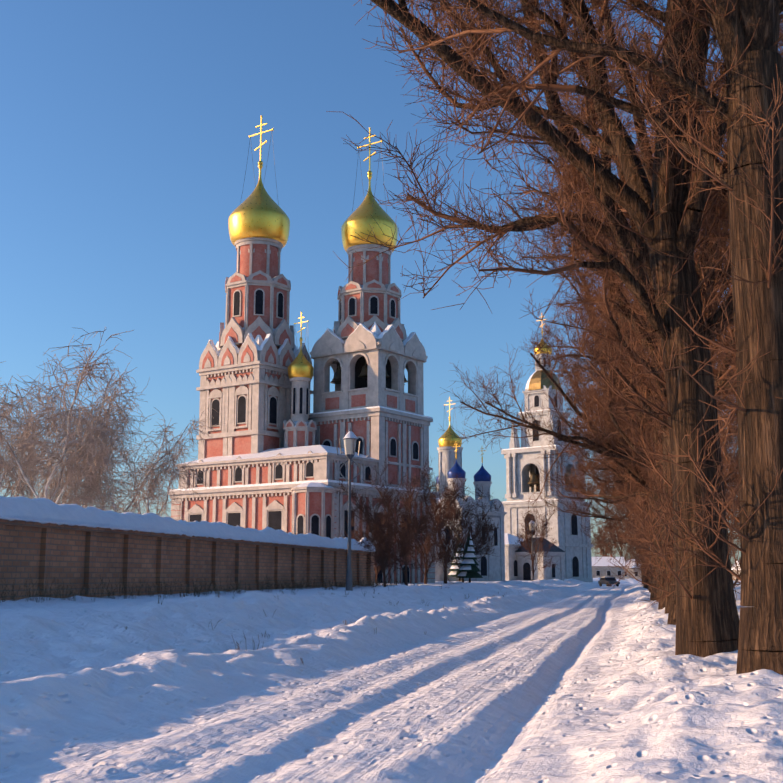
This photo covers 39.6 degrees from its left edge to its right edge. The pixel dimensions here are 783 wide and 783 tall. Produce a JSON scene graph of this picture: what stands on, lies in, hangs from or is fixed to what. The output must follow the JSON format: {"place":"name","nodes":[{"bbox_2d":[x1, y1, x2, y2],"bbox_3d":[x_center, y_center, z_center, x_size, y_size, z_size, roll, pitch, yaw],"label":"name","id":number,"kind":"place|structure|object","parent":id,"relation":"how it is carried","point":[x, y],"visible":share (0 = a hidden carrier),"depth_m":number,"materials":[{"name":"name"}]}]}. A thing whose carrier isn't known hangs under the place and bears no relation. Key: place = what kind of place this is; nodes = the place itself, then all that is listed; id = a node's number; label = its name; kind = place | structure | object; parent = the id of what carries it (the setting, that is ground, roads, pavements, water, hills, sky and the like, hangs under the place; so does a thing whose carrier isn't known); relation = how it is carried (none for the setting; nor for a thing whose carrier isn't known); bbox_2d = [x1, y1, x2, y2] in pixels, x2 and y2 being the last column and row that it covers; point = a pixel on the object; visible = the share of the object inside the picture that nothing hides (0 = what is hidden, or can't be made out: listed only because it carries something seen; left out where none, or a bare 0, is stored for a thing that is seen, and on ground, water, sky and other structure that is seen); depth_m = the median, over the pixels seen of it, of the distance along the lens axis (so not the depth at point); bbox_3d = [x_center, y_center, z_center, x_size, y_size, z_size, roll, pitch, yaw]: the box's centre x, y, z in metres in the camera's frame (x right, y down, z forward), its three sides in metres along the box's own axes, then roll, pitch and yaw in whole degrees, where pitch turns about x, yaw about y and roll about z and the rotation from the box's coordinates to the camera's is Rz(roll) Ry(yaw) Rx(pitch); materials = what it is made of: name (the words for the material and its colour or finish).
{"place":"outdoors","nodes":[
{"label":"outdoors","id":0,"kind":"place"},
{"bbox_2d":[0,577,782,782],"bbox_3d":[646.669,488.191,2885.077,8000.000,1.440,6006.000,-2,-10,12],"label":"ground","id":1,"kind":"structure","parent":0,"point":[566,681],"depth_m":15.37,"materials":[{"name":"white snow"}]},
{"bbox_2d":[0,375,77,498],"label":"tree","id":2,"kind":"object","parent":1,"relation":"on","point":[8,487],"visible":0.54,"depth_m":73.23,"materials":[{"name":"brown plant"}]},
{"bbox_2d":[0,374,107,506],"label":"tree","id":3,"kind":"object","parent":1,"relation":"on","point":[21,398],"visible":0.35,"depth_m":82.67,"materials":[{"name":"brown plant"}]},
{"bbox_2d":[0,327,144,511],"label":"tree","id":4,"kind":"object","parent":1,"relation":"on","point":[75,460],"visible":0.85,"depth_m":65.33,"materials":[{"name":"brown plant"}]},
{"bbox_2d":[2,353,156,508],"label":"tree","id":5,"kind":"object","parent":1,"relation":"on","point":[119,413],"visible":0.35,"depth_m":76.77,"materials":[{"name":"brown plant"}]},
{"bbox_2d":[48,399,225,513],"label":"tree","id":6,"kind":"object","parent":1,"relation":"on","point":[107,485],"visible":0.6,"depth_m":72.64,"materials":[{"name":"brown plant"}]},
{"bbox_2d":[107,426,209,519],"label":"tree","id":7,"kind":"object","parent":1,"relation":"on","point":[165,507],"visible":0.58,"depth_m":87.51,"materials":[{"name":"brown plant"}]},
{"bbox_2d":[0,519,373,599],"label":"monastery wall","id":8,"kind":"structure","parent":1,"relation":"on","point":[77,557],"depth_m":49.03,"materials":[{"name":"brick"}]},
{"bbox_2d":[0,496,374,551],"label":"roof snow","id":9,"kind":"structure","parent":8,"relation":"on","point":[43,510],"depth_m":48.29,"materials":[{"name":"white snow"}]},
{"bbox_2d":[0,573,542,662],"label":"dry weeds","id":10,"kind":"object","parent":1,"relation":"on","point":[267,587],"visible":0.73,"depth_m":46.85,"materials":[{"name":"brown plant"}]},
{"bbox_2d":[167,115,438,583],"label":"church","id":11,"kind":"structure","parent":1,"relation":"on","point":[271,458],"depth_m":117.74,"materials":[{"name":"paint"}]},
{"bbox_2d":[336,428,364,590],"bbox_3d":[-2.459,6.918,63.775,1.760,9.740,1.549,-2,-10,12],"label":"street lamp","id":12,"kind":"object","parent":1,"relation":"on","point":[350,438],"visible":0.96,"depth_m":63.96,"materials":[{"name":"metal"}]},
{"bbox_2d":[341,503,409,583],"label":"tree","id":13,"kind":"object","parent":1,"relation":"on","point":[355,532],"visible":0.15,"depth_m":97.12,"materials":[{"name":"brown plant"}]},
{"bbox_2d":[332,475,446,586],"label":"tree","id":14,"kind":"object","parent":1,"relation":"on","point":[384,550],"visible":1,"depth_m":73.40,"materials":[{"name":"brown plant"}]},
{"bbox_2d":[358,458,435,585],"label":"tree","id":15,"kind":"object","parent":1,"relation":"on","point":[410,507],"visible":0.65,"depth_m":84.61,"materials":[{"name":"brown plant"}]},
{"bbox_2d":[360,473,475,583],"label":"tree","id":16,"kind":"object","parent":1,"relation":"on","point":[427,545],"visible":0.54,"depth_m":98.58,"materials":[{"name":"brown plant"}]},
{"bbox_2d":[414,455,485,583],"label":"tree","id":17,"kind":"object","parent":1,"relation":"on","point":[455,519],"visible":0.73,"depth_m":108.92,"materials":[{"name":"brown plant"}]},
{"bbox_2d":[447,530,462,580],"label":"spruce","id":18,"kind":"object","parent":1,"relation":"on","point":[454,572],"visible":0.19,"depth_m":148.45,"materials":[{"name":"green plant"}]},
{"bbox_2d":[456,529,482,582],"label":"spruce","id":19,"kind":"object","parent":1,"relation":"on","point":[469,568],"visible":0.83,"depth_m":110.63,"materials":[{"name":"green plant"}]},
{"bbox_2d":[436,479,504,582],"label":"tree","id":20,"kind":"object","parent":1,"relation":"on","point":[485,540],"visible":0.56,"depth_m":122.67,"materials":[{"name":"brown plant"}]},
{"bbox_2d":[435,397,506,581],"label":"church","id":21,"kind":"structure","parent":1,"relation":"on","point":[491,568],"depth_m":157.70,"materials":[{"name":"white paint"}]},
{"bbox_2d":[527,520,536,580],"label":"street lamp","id":22,"kind":"object","parent":1,"relation":"on","point":[533,525],"visible":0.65,"depth_m":147.80,"materials":[{"name":"metal"}]},
{"bbox_2d":[515,499,563,579],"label":"tree","id":23,"kind":"object","parent":1,"relation":"on","point":[527,538],"visible":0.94,"depth_m":146.97,"materials":[{"name":"brown plant"}]},
{"bbox_2d":[501,313,593,581],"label":"bell tower","id":24,"kind":"structure","parent":1,"relation":"on","point":[570,552],"depth_m":196.60,"materials":[{"name":"white paint"}]},
{"bbox_2d":[326,0,782,656],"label":"alley tree","id":25,"kind":"object","parent":1,"relation":"on","point":[664,216],"visible":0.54,"depth_m":20.17,"materials":[{"name":"brown plant"}]},
{"bbox_2d":[353,0,782,624],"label":"alley tree","id":26,"kind":"object","parent":1,"relation":"on","point":[623,236],"visible":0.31,"depth_m":29.64,"materials":[{"name":"brown plant"}]},
{"bbox_2d":[363,0,782,674],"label":"alley tree","id":27,"kind":"object","parent":1,"relation":"on","point":[749,110],"visible":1,"depth_m":15.95,"materials":[{"name":"brown plant"}]},
{"bbox_2d":[440,42,737,609],"bbox_3d":[12.345,-2.176,49.068,18.606,24.145,15.142,-2,-10,14],"label":"alley tree","id":28,"kind":"object","parent":1,"relation":"on","point":[597,447],"visible":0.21,"depth_m":46.24,"materials":[{"name":"brown plant"}]},
{"bbox_2d":[578,450,612,498],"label":"alley tree","id":29,"kind":"object","parent":1,"relation":"on","point":[593,471],"visible":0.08,"depth_m":192.31,"materials":[{"name":"brown plant"}]},
{"bbox_2d":[592,526,614,556],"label":"tree","id":30,"kind":"object","parent":1,"relation":"on","point":[603,547],"visible":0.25,"depth_m":374.58,"materials":[{"name":"brown plant"}]},
{"bbox_2d":[591,527,617,556],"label":"tree","id":31,"kind":"object","parent":1,"relation":"on","point":[603,551],"visible":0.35,"depth_m":368.01,"materials":[{"name":"brown plant"}]},
{"bbox_2d":[571,473,641,578],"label":"alley tree","id":32,"kind":"object","parent":1,"relation":"on","point":[594,501],"visible":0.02,"depth_m":161.44,"materials":[{"name":"brown plant"}]},
{"bbox_2d":[592,554,624,579],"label":"house","id":33,"kind":"structure","parent":1,"relation":"on","point":[600,568],"depth_m":287.25,"materials":[{"name":"white stone"}]},
{"bbox_2d":[598,577,619,586],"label":"parked car","id":34,"kind":"object","parent":1,"relation":"on","point":[608,581],"visible":0.92,"depth_m":171.24,"materials":[{"name":"paint"}]},
{"bbox_2d":[576,453,642,572],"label":"alley tree","id":35,"kind":"object","parent":1,"relation":"on","point":[609,541],"visible":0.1,"depth_m":133.59,"materials":[{"name":"brown plant"}]},
{"bbox_2d":[577,462,642,584],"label":"alley tree","id":36,"kind":"object","parent":1,"relation":"on","point":[616,530],"visible":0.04,"depth_m":142.61,"materials":[{"name":"brown plant"}]},
{"bbox_2d":[587,452,641,578],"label":"alley tree","id":37,"kind":"object","parent":1,"relation":"on","point":[612,488],"depth_m":121.78,"materials":[{"name":"brown plant"}]},
{"bbox_2d":[597,508,632,560],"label":"tree","id":38,"kind":"object","parent":1,"relation":"on","point":[602,529],"visible":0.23,"depth_m":291.98,"materials":[{"name":"brown plant"}]},
{"bbox_2d":[594,459,639,562],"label":"alley tree","id":39,"kind":"object","parent":1,"relation":"on","point":[615,509],"visible":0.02,"depth_m":173.46,"materials":[{"name":"brown plant"}]},
{"bbox_2d":[527,70,730,600],"bbox_3d":[16.435,-1.855,60.400,19.307,27.055,16.252,-9,-13,42],"label":"alley tree","id":40,"kind":"object","parent":1,"relation":"on","point":[653,594],"visible":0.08,"depth_m":60.80,"materials":[{"name":"brown plant"}]},
{"bbox_2d":[520,259,738,586],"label":"alley tree","id":41,"kind":"object","parent":1,"relation":"on","point":[538,363],"visible":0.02,"depth_m":65.28,"materials":[{"name":"brown plant"}]},
{"bbox_2d":[625,559,641,579],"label":"house","id":42,"kind":"structure","parent":1,"relation":"on","point":[632,573],"depth_m":315.19,"materials":[{"name":"white stone"}]},
{"bbox_2d":[538,343,736,574],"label":"alley tree","id":43,"kind":"object","parent":1,"relation":"on","point":[594,512],"visible":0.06,"depth_m":75.34,"materials":[{"name":"brown plant"}]},
{"bbox_2d":[537,304,737,592],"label":"alley tree","id":44,"kind":"object","parent":1,"relation":"on","point":[601,500],"visible":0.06,"depth_m":82.70,"materials":[{"name":"brown plant"}]},
{"bbox_2d":[542,229,736,601],"bbox_3d":[13.967,-0.389,55.939,12.454,22.749,19.768,-1,-10,8],"label":"alley tree","id":45,"kind":"object","parent":1,"relation":"on","point":[635,473],"visible":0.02,"depth_m":53.55,"materials":[{"name":"brown plant"}]},
{"bbox_2d":[503,11,782,613],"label":"alley tree","id":46,"kind":"object","parent":1,"relation":"on","point":[651,347],"visible":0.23,"depth_m":36.98,"materials":[{"name":"brown plant"}]},
{"bbox_2d":[569,349,729,590],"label":"alley tree","id":47,"kind":"object","parent":1,"relation":"on","point":[614,470],"visible":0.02,"depth_m":92.27,"materials":[{"name":"brown plant"}]},
{"bbox_2d":[579,356,735,588],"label":"alley tree","id":48,"kind":"object","parent":1,"relation":"on","point":[645,581],"visible":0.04,"depth_m":110.29,"materials":[{"name":"brown plant"}]},
{"bbox_2d":[582,381,738,588],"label":"alley tree","id":49,"kind":"object","parent":1,"relation":"on","point":[603,466],"visible":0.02,"depth_m":101.85,"materials":[{"name":"brown plant"}]},
{"bbox_2d":[654,13,782,59],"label":"tree","id":50,"kind":"object","parent":1,"relation":"on","point":[714,36],"visible":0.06,"depth_m":23.07,"materials":[{"name":"brown plant"}]},
{"bbox_2d":[715,349,739,540],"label":"tree","id":51,"kind":"object","parent":1,"relation":"on","point":[734,482],"visible":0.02,"depth_m":71.40,"materials":[{"name":"brown plant"}]},
{"bbox_2d":[717,399,740,567],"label":"tree","id":52,"kind":"object","parent":1,"relation":"on","point":[738,538],"visible":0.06,"depth_m":86.30,"materials":[{"name":"brown plant"}]},
{"bbox_2d":[720,395,739,553],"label":"tree","id":53,"kind":"object","parent":1,"relation":"on","point":[730,481],"depth_m":104.02,"materials":[{"name":"brown plant"}]},
{"bbox_2d":[725,442,738,545],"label":"tree","id":54,"kind":"object","parent":1,"relation":"on","point":[729,491],"depth_m":121.60,"materials":[{"name":"brown plant"}]},
{"bbox_2d":[728,453,740,583],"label":"tree","id":55,"kind":"object","parent":1,"relation":"on","point":[735,548],"visible":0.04,"depth_m":141.93,"materials":[{"name":"brown plant"}]},
{"bbox_2d":[729,528,739,576],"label":"tree","id":56,"kind":"object","parent":1,"relation":"on","point":[733,551],"visible":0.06,"depth_m":250.00,"materials":[{"name":"brown plant"}]},
{"bbox_2d":[731,561,740,580],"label":"house","id":57,"kind":"structure","parent":1,"relation":"on","point":[736,570],"depth_m":281.95,"materials":[{"name":"white"}]},
{"bbox_2d":[0,0,782,564],"label":"sky","id":58,"kind":"structure","parent":0,"point":[126,126],"materials":[{"name":"blue"}]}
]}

